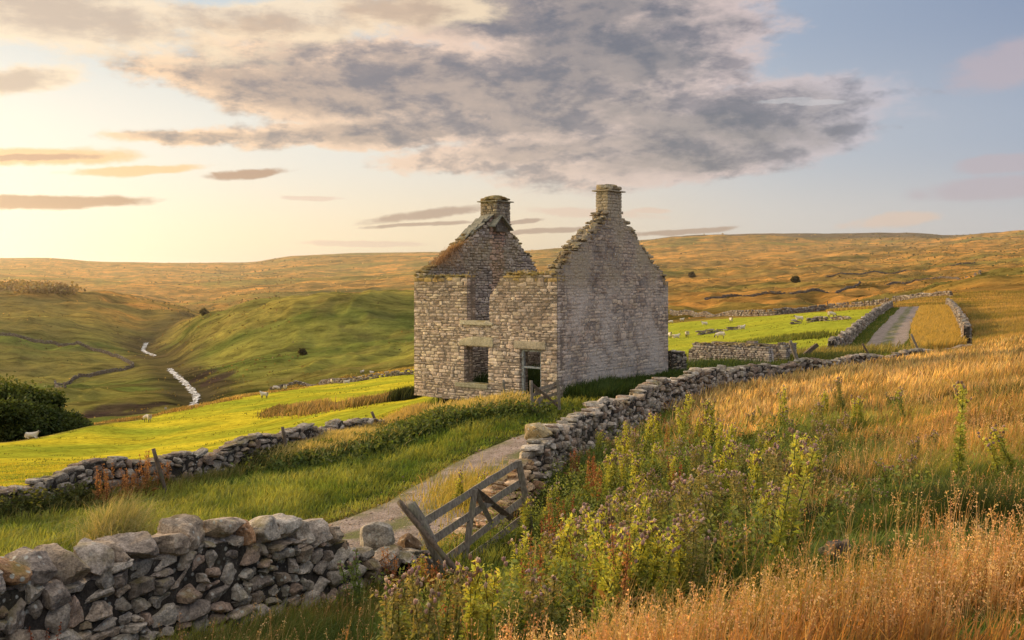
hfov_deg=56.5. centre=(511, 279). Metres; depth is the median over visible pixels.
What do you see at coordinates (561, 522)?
dock plant
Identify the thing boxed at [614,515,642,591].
creeping thistle
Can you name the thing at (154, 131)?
sky
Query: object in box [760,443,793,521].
creeping thistle
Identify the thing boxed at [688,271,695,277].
thorn bush
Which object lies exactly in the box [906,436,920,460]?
creeping thistle
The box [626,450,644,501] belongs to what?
creeping thistle
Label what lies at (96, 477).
dock plant
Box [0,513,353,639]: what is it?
dry stone wall
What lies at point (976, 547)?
seed heads
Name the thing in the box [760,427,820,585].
creeping thistle
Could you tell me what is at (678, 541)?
creeping thistle
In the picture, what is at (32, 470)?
pasture grass
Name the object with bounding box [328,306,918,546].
lane
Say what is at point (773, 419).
creeping thistle
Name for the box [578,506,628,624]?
creeping thistle
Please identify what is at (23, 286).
woodland
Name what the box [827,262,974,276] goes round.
dry stone wall
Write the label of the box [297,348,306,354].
thorn bush
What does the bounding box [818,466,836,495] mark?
creeping thistle
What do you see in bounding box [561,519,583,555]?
creeping thistle
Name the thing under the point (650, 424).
creeping thistle
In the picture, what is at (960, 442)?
creeping thistle
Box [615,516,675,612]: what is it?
creeping thistle
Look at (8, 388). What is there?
tree
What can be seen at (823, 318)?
dry stone wall
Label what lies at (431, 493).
gravel
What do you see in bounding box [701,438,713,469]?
creeping thistle
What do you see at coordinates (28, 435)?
sheep
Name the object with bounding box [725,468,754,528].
creeping thistle
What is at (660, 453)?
creeping thistle
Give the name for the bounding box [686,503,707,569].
creeping thistle
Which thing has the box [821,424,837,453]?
creeping thistle
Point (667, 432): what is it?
dock plant
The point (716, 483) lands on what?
creeping thistle
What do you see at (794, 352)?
fence post
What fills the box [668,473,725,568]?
creeping thistle
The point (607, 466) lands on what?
creeping thistle
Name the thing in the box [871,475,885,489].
creeping thistle
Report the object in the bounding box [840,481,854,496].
creeping thistle
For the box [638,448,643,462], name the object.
creeping thistle
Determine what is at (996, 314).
moor grass
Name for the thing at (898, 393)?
creeping thistle
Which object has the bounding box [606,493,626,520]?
creeping thistle
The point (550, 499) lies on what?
creeping thistle
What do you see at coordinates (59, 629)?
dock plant
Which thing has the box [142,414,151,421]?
sheep
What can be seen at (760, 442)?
creeping thistle
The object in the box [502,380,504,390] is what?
fence post
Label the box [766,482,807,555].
creeping thistle
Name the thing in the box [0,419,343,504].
dry stone wall
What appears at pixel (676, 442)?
creeping thistle
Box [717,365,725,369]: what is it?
cope stone
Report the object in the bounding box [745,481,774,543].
creeping thistle
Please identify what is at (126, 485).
dock plant
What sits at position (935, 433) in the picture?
creeping thistle
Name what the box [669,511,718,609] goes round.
creeping thistle
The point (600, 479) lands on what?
dock plant
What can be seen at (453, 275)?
wall head grass
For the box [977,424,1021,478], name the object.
creeping thistle
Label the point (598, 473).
dock plant
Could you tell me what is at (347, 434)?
bank grass
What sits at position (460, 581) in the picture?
creeping thistle
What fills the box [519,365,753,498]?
dry stone wall
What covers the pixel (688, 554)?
creeping thistle
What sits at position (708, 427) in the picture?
creeping thistle
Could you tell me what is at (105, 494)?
dock plant
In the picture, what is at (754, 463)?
creeping thistle
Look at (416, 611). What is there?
creeping thistle
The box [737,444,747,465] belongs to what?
creeping thistle
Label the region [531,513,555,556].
dock plant
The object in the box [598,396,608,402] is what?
cope stone
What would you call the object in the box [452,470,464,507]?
creeping thistle
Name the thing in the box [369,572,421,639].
creeping thistle
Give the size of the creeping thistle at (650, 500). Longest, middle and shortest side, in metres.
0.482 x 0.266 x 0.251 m
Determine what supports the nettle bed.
on the field
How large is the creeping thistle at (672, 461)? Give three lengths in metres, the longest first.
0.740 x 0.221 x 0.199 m
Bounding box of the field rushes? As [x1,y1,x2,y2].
[729,329,867,343]
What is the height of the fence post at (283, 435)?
1.356 m
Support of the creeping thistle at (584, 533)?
on the ground at (469, 446)
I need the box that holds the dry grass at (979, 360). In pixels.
[252,334,1023,639]
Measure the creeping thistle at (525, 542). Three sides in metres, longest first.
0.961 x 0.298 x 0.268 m
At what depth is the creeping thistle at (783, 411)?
18.43 m
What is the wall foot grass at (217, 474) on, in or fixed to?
on the ground at (469, 446)
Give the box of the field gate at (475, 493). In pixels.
[425,459,532,563]
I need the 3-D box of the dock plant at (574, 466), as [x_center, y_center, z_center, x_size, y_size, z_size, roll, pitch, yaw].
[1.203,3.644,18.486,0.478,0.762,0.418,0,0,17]
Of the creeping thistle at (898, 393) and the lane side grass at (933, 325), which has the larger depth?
the lane side grass at (933, 325)
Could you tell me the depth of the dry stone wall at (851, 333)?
73.63 m
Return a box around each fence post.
[151,448,168,493]
[281,427,287,447]
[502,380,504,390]
[789,340,798,358]
[910,334,917,347]
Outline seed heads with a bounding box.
[158,394,1023,639]
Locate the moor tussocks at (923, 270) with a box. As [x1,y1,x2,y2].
[6,231,1023,414]
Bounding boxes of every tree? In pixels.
[0,371,38,437]
[19,379,55,405]
[29,400,88,435]
[31,384,93,423]
[61,408,93,425]
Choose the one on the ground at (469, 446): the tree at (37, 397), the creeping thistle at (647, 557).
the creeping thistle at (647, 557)
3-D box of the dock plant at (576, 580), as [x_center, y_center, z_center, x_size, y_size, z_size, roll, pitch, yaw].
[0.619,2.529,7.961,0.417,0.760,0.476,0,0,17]
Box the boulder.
[817,539,850,565]
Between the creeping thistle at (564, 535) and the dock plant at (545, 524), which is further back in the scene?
the dock plant at (545, 524)
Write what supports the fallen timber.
on the lane corner grass at (881, 346)
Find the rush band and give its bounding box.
[253,388,402,418]
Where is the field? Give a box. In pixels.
[0,309,871,485]
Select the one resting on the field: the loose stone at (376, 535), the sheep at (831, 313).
the sheep at (831, 313)
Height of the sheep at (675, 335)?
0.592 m
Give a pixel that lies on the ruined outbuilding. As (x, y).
(729, 350)
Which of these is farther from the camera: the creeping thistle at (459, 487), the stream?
the stream
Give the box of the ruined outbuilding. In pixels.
[688,340,789,362]
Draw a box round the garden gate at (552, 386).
[533,380,560,409]
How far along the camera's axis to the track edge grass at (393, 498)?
19.91 m
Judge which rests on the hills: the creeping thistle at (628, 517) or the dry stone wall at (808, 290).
the dry stone wall at (808, 290)
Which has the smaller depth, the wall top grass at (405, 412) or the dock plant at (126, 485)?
the dock plant at (126, 485)
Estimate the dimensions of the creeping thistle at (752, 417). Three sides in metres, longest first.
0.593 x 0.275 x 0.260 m
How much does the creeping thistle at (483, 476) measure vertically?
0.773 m
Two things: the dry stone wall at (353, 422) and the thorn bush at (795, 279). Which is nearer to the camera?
the dry stone wall at (353, 422)
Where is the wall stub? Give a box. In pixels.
[668,350,686,370]
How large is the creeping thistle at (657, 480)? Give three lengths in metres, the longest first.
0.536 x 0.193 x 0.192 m
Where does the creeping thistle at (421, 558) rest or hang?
on the ground at (469, 446)
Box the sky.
[0,0,1023,262]
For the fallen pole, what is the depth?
12.82 m
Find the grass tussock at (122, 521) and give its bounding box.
[13,485,211,549]
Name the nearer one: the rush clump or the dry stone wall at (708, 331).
the rush clump
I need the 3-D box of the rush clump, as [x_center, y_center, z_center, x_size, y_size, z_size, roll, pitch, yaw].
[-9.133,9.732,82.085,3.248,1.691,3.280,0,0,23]
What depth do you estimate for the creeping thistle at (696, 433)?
17.66 m
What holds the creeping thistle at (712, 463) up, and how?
on the ground at (469, 446)
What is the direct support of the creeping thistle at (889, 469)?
on the ground at (469, 446)
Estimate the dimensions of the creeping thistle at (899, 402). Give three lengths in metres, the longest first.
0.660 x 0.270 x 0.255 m
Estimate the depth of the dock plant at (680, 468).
12.72 m
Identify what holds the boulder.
on the ground at (469, 446)
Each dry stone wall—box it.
[0,332,133,387]
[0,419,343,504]
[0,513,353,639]
[270,369,413,389]
[343,418,384,429]
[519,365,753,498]
[669,298,888,317]
[695,325,740,334]
[704,270,981,299]
[743,344,971,381]
[790,315,851,323]
[826,300,893,350]
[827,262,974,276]
[892,291,952,301]
[945,298,971,343]
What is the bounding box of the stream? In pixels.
[141,342,200,405]
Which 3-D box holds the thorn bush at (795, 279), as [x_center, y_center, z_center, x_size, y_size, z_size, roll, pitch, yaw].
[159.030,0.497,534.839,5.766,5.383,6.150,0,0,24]
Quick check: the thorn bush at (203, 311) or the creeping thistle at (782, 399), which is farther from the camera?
the thorn bush at (203, 311)
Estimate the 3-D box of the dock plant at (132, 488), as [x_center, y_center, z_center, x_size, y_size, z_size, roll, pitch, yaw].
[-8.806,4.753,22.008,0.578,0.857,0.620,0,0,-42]
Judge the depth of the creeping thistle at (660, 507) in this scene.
9.66 m
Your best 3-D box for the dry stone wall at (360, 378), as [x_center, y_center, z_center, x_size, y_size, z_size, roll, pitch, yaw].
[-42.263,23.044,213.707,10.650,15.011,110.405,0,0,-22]
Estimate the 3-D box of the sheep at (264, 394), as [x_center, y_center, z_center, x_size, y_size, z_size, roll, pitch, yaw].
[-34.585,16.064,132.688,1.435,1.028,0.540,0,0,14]
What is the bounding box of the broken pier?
[777,342,796,353]
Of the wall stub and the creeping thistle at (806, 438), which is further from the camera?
the wall stub
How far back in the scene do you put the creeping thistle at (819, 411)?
15.62 m
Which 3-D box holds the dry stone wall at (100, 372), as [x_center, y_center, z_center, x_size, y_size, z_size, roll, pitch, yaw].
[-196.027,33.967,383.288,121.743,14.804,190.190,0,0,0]
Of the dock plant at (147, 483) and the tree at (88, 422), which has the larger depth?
the tree at (88, 422)
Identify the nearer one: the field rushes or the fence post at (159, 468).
the fence post at (159, 468)
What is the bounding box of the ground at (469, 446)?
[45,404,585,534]
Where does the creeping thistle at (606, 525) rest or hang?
on the ground at (469, 446)
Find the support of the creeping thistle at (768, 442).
on the ground at (469, 446)
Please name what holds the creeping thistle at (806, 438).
on the ground at (469, 446)
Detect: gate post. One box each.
[406,500,449,576]
[530,380,533,410]
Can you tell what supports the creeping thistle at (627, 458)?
on the ground at (469, 446)
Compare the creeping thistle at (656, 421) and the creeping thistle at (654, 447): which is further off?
the creeping thistle at (656, 421)
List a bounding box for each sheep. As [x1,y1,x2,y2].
[24,431,40,438]
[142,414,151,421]
[259,391,267,397]
[672,333,679,337]
[714,332,724,338]
[794,315,803,320]
[827,311,836,317]
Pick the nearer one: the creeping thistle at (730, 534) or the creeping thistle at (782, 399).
the creeping thistle at (730, 534)
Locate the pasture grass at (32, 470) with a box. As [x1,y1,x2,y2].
[0,401,423,486]
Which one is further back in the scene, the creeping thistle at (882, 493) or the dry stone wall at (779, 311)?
the dry stone wall at (779, 311)
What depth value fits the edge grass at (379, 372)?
195.82 m
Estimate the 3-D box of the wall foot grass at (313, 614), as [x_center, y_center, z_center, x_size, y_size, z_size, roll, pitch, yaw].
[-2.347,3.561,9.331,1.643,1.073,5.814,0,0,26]
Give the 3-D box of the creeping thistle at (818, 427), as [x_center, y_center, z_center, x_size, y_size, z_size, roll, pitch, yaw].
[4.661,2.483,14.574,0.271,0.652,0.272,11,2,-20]
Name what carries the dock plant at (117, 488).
on the ground at (469, 446)
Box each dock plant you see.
[29,622,61,639]
[90,466,108,504]
[91,474,117,506]
[101,462,120,501]
[112,475,125,499]
[117,474,139,503]
[120,468,141,497]
[131,471,145,493]
[136,451,158,498]
[140,450,154,489]
[149,464,163,487]
[156,461,172,487]
[380,547,400,584]
[390,563,409,610]
[416,557,443,599]
[422,563,448,605]
[433,566,470,616]
[441,588,466,638]
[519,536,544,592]
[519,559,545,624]
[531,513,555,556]
[546,497,561,532]
[546,513,562,565]
[559,494,574,530]
[563,449,582,482]
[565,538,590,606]
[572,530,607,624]
[578,456,597,494]
[583,457,601,497]
[584,449,597,473]
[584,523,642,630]
[590,467,602,504]
[660,455,684,495]
[663,424,669,445]
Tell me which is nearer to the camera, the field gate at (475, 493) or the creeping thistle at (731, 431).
the field gate at (475, 493)
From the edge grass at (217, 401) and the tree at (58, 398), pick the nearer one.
the tree at (58, 398)
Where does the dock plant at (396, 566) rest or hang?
on the ground at (469, 446)
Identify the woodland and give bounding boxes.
[0,279,85,296]
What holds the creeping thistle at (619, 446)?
on the ground at (469, 446)
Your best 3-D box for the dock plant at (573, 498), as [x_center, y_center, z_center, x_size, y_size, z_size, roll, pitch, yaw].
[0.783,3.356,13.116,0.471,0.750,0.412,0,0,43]
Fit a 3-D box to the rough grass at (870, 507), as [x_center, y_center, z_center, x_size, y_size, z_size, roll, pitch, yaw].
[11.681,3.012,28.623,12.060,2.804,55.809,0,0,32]
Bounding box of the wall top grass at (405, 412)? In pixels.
[292,402,437,442]
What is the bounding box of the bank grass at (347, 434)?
[249,388,546,467]
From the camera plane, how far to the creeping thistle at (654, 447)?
15.58 m
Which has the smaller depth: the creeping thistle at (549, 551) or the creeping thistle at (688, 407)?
the creeping thistle at (549, 551)
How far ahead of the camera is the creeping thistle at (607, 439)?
19.63 m
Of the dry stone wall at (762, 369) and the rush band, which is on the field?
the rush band
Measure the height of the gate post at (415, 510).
1.167 m
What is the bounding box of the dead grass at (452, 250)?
[429,237,480,283]
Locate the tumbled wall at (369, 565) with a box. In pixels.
[348,543,434,593]
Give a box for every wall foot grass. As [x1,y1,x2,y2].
[0,459,290,526]
[145,575,387,639]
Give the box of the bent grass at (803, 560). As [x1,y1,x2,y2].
[501,362,1023,639]
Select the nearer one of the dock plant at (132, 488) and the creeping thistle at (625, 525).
the creeping thistle at (625, 525)
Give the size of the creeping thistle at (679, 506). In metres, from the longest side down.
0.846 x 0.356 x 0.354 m
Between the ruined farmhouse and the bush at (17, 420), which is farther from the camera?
the bush at (17, 420)
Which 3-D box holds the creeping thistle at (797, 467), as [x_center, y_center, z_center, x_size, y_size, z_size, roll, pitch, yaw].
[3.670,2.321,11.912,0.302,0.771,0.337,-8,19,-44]
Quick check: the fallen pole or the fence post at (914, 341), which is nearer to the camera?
the fallen pole
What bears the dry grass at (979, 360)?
on the ground at (469, 446)
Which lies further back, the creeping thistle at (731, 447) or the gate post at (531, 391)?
the gate post at (531, 391)
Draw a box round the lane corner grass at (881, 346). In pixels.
[797,338,955,353]
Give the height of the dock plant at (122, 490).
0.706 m
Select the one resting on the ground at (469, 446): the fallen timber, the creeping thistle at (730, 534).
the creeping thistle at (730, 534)
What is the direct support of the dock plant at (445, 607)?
on the ground at (469, 446)
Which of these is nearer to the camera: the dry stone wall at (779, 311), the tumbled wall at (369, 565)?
the tumbled wall at (369, 565)
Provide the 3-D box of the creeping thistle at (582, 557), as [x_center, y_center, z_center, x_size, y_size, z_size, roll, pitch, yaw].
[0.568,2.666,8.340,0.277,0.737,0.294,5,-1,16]
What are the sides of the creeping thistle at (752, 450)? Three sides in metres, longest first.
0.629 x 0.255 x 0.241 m
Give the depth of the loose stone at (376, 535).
12.63 m
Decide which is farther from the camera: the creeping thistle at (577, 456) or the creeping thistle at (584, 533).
the creeping thistle at (577, 456)
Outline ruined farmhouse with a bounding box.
[414,184,667,399]
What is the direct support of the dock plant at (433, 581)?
on the ground at (469, 446)
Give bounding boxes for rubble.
[447,459,545,544]
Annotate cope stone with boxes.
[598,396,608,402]
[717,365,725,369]
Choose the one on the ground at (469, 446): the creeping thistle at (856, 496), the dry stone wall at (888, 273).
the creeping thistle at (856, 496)
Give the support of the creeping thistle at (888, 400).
on the ground at (469, 446)
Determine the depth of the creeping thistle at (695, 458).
12.72 m
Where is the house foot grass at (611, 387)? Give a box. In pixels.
[561,367,698,400]
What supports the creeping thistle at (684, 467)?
on the ground at (469, 446)
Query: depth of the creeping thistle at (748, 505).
10.14 m
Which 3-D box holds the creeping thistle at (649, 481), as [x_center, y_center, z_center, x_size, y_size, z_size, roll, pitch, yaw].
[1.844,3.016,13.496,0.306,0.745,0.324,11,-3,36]
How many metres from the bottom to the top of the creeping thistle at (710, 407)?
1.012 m
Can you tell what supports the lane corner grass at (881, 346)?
on the ground at (469, 446)
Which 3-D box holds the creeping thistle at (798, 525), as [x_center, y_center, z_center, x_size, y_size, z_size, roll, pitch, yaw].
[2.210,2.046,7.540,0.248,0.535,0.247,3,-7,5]
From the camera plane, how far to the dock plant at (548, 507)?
13.13 m
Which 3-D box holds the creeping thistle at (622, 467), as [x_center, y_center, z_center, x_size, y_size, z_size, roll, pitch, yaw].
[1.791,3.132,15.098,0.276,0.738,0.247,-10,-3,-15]
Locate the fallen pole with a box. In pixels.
[397,499,456,570]
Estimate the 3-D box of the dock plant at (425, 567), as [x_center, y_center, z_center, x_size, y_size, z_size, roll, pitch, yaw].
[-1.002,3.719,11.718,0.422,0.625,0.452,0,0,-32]
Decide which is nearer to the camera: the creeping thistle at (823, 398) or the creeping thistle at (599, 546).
the creeping thistle at (599, 546)
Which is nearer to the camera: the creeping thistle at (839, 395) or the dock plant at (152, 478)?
the creeping thistle at (839, 395)
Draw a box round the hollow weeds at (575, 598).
[369,386,985,639]
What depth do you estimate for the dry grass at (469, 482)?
19.48 m
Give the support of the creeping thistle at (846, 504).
on the ground at (469, 446)
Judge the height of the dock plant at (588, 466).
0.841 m
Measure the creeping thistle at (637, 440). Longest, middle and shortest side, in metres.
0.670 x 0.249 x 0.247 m
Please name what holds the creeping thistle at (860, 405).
on the ground at (469, 446)
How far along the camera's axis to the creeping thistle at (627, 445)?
16.67 m
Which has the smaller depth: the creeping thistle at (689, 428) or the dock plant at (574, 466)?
the dock plant at (574, 466)
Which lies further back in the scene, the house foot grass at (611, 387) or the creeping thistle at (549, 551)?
the house foot grass at (611, 387)
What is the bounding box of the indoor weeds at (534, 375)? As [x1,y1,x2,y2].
[438,362,619,403]
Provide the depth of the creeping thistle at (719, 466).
11.31 m
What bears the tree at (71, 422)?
on the hills
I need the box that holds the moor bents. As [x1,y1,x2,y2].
[1,233,1023,417]
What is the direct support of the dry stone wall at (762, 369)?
on the ground at (469, 446)
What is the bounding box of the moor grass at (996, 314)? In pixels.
[825,289,1023,361]
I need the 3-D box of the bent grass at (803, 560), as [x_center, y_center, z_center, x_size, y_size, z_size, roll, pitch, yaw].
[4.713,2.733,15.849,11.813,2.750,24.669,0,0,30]
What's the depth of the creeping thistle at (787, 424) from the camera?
16.93 m
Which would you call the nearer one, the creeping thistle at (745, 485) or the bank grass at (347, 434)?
the creeping thistle at (745, 485)
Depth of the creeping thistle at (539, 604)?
6.74 m
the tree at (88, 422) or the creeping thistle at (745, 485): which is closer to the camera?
the creeping thistle at (745, 485)
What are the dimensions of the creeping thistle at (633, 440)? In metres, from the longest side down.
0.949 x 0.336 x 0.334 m
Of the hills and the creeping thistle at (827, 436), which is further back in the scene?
the hills
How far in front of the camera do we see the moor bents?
1265.22 m
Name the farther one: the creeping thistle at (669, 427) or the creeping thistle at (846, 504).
the creeping thistle at (669, 427)
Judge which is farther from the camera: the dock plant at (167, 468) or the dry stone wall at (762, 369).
the dry stone wall at (762, 369)
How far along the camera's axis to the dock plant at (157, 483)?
23.00 m
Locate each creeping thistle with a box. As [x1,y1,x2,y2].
[337,549,367,616]
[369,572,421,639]
[405,565,446,639]
[409,552,431,596]
[437,560,474,639]
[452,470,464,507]
[455,554,507,639]
[477,471,487,486]
[505,525,531,616]
[516,494,536,542]
[521,568,562,639]
[531,482,560,539]
[540,530,561,584]
[543,509,584,603]
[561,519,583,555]
[563,544,588,595]
[566,450,584,479]
[577,502,595,550]
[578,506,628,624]
[578,522,644,639]
[581,503,617,555]
[582,524,604,587]
[594,428,605,454]
[596,495,621,542]
[602,449,619,499]
[604,449,619,501]
[604,520,632,556]
[604,540,618,590]
[605,437,615,454]
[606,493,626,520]
[614,436,622,460]
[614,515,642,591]
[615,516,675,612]
[616,486,637,526]
[618,454,630,493]
[618,454,631,484]
[620,432,630,459]
[622,421,633,455]
[624,505,659,555]
[625,430,643,468]
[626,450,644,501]
[626,458,645,504]
[627,492,651,547]
[630,474,647,512]
[633,432,639,452]
[636,532,650,595]
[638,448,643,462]
[639,410,654,455]
[639,468,654,491]
[645,489,660,508]
[648,412,662,441]
[649,429,656,448]
[649,442,661,471]
[650,490,673,542]
[650,519,690,617]
[653,449,673,479]
[653,473,662,494]
[664,422,673,438]
[665,452,678,488]
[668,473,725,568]
[669,482,699,540]
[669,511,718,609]
[670,434,682,451]
[670,437,686,462]
[673,406,688,452]
[675,417,691,433]
[676,446,694,479]
[681,390,694,431]
[683,464,712,527]
[683,541,692,566]
[684,446,703,476]
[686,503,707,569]
[687,445,704,490]
[692,417,704,446]
[698,413,719,450]
[699,470,731,527]
[701,398,716,442]
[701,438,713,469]
[707,453,718,475]
[709,444,736,505]
[714,419,725,462]
[719,520,748,573]
[721,429,743,502]
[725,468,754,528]
[726,440,748,478]
[727,423,737,444]
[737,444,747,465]
[738,448,753,473]
[741,479,752,494]
[741,496,753,512]
[745,410,755,426]
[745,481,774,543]
[746,445,762,505]
[756,434,762,455]
[759,430,784,464]
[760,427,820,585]
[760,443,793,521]
[762,432,770,448]
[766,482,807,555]
[769,412,778,426]
[776,385,788,425]
[778,507,805,555]
[779,411,792,437]
[781,405,788,425]
[793,437,821,481]
[798,430,828,483]
[798,440,826,503]
[809,420,824,446]
[810,402,826,438]
[818,389,831,415]
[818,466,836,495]
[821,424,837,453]
[829,376,846,414]
[830,475,845,499]
[834,493,847,526]
[837,411,855,435]
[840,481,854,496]
[841,422,847,434]
[844,492,858,507]
[851,395,864,427]
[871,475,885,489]
[872,485,889,503]
[874,458,897,492]
[886,392,894,405]
[890,386,903,408]
[891,391,905,419]
[891,454,916,486]
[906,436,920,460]
[924,430,938,452]
[949,381,971,479]
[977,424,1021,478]
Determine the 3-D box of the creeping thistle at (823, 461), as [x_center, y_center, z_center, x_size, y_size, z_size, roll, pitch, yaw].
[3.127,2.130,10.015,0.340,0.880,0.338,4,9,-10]
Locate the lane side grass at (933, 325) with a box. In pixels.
[847,304,968,349]
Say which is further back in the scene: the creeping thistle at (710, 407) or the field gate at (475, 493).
the creeping thistle at (710, 407)
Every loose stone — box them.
[359,521,394,548]
[397,533,421,548]
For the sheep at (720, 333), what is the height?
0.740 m
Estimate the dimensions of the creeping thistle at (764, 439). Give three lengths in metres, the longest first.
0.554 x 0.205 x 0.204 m
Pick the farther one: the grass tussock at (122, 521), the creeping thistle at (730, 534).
the grass tussock at (122, 521)
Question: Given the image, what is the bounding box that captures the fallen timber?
[803,343,818,354]
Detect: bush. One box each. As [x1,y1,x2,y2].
[0,393,65,441]
[199,307,209,315]
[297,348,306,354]
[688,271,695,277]
[790,276,800,282]
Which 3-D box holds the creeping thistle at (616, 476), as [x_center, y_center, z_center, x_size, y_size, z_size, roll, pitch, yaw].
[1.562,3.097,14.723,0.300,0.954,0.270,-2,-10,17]
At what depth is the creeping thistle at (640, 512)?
8.09 m
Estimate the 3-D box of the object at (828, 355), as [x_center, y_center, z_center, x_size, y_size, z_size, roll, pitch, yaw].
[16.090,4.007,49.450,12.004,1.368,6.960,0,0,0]
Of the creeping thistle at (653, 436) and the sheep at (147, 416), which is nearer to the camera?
the creeping thistle at (653, 436)
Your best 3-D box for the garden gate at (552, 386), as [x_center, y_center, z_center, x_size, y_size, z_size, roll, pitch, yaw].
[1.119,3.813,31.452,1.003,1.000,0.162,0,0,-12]
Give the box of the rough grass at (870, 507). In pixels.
[176,345,1023,639]
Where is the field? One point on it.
(173, 434)
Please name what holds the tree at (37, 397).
on the hills
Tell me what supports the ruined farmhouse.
on the ground at (469, 446)
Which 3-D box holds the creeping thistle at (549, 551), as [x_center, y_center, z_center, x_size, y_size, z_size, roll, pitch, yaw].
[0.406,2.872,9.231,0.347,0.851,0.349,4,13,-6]
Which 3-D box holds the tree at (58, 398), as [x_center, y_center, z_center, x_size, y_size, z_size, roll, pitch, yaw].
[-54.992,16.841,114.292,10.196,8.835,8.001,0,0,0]
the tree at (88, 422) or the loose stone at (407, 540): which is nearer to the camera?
the loose stone at (407, 540)
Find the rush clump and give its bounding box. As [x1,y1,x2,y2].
[384,385,422,401]
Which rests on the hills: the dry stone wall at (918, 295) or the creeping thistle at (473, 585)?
the dry stone wall at (918, 295)
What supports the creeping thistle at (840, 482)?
on the ground at (469, 446)
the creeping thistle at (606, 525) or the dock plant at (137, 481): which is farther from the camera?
the dock plant at (137, 481)
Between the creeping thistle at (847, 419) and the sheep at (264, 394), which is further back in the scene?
the sheep at (264, 394)
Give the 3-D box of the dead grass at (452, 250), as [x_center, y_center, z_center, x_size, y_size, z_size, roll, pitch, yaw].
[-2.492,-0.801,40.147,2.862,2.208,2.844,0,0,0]
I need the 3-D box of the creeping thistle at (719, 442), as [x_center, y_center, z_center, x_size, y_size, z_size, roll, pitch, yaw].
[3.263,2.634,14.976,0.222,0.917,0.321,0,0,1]
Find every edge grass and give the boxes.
[94,386,309,424]
[282,366,413,388]
[310,458,469,549]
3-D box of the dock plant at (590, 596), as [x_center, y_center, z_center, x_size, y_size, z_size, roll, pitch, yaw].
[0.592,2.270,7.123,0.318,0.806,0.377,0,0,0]
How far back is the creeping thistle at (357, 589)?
10.77 m
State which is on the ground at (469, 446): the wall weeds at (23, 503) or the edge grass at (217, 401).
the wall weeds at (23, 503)
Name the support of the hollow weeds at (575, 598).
on the ground at (469, 446)
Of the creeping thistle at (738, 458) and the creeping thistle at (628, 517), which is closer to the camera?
the creeping thistle at (628, 517)
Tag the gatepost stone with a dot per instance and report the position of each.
(538, 430)
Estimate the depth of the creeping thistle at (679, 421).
17.44 m
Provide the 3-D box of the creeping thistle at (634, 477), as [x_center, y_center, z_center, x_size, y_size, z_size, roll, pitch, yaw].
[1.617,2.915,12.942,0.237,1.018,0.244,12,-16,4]
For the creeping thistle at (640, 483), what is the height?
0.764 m
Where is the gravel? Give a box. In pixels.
[329,410,573,548]
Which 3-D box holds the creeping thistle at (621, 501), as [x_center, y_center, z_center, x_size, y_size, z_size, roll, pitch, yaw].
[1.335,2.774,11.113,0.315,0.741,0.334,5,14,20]
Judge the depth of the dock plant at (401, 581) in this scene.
10.65 m
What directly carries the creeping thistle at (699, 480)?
on the ground at (469, 446)
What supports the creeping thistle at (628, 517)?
on the ground at (469, 446)
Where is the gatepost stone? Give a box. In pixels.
[525,422,552,439]
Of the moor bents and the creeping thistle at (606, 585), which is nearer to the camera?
the creeping thistle at (606, 585)
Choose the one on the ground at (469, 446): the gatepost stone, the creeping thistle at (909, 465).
the creeping thistle at (909, 465)
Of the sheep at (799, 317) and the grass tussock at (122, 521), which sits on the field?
the sheep at (799, 317)
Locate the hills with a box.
[0,230,1023,442]
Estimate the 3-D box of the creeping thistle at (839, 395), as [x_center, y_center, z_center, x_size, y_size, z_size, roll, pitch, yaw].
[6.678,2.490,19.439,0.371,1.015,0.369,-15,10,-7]
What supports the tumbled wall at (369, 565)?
on the ground at (469, 446)
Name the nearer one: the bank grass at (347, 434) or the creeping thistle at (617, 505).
the creeping thistle at (617, 505)
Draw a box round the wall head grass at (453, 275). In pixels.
[426,270,542,276]
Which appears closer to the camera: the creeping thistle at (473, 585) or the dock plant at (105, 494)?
the creeping thistle at (473, 585)
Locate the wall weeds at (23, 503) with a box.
[0,442,296,521]
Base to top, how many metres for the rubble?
1.285 m
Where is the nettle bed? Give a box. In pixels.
[229,390,574,475]
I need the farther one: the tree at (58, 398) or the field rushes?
the tree at (58, 398)
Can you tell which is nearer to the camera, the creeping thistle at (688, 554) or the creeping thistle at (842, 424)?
the creeping thistle at (688, 554)
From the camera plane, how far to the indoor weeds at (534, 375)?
38.68 m

